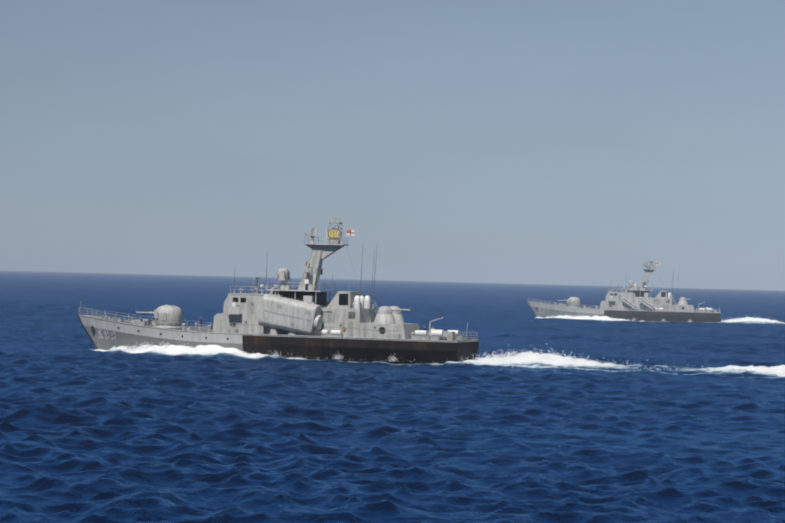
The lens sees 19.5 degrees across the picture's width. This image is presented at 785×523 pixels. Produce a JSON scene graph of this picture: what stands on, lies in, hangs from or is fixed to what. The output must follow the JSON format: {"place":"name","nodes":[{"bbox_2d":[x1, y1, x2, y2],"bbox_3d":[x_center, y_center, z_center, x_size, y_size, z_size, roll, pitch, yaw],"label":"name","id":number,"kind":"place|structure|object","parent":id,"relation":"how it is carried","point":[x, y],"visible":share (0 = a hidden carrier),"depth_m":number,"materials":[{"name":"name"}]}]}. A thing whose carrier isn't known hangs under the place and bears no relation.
{"place":"outdoors","nodes":[
{"label":"outdoors","id":0,"kind":"place"},
{"bbox_2d":[0,270,784,522],"bbox_3d":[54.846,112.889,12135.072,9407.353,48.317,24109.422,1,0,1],"label":"sea","id":1,"kind":"structure","parent":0,"point":[89,433],"depth_m":181.29,"materials":[{"name":"blue liquid"}]},
{"bbox_2d":[77,217,478,363],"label":"corvette","id":2,"kind":"object","parent":1,"relation":"on","point":[306,320],"visible":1,"depth_m":296.96,"materials":[{"name":"paint"}]},
{"bbox_2d":[110,313,784,373],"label":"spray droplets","id":3,"kind":"object","parent":1,"relation":"on","point":[513,353],"visible":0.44,"depth_m":291.94,"materials":[{"name":"white liquid"}]},
{"bbox_2d":[527,259,720,322],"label":"corvette","id":4,"kind":"object","parent":1,"relation":"on","point":[635,302],"visible":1,"depth_m":657.77,"materials":[{"name":"paint"}]},
{"bbox_2d":[0,0,784,290],"label":"sky","id":5,"kind":"structure","parent":0,"point":[549,142],"materials":[{"name":"blue"}]}
]}

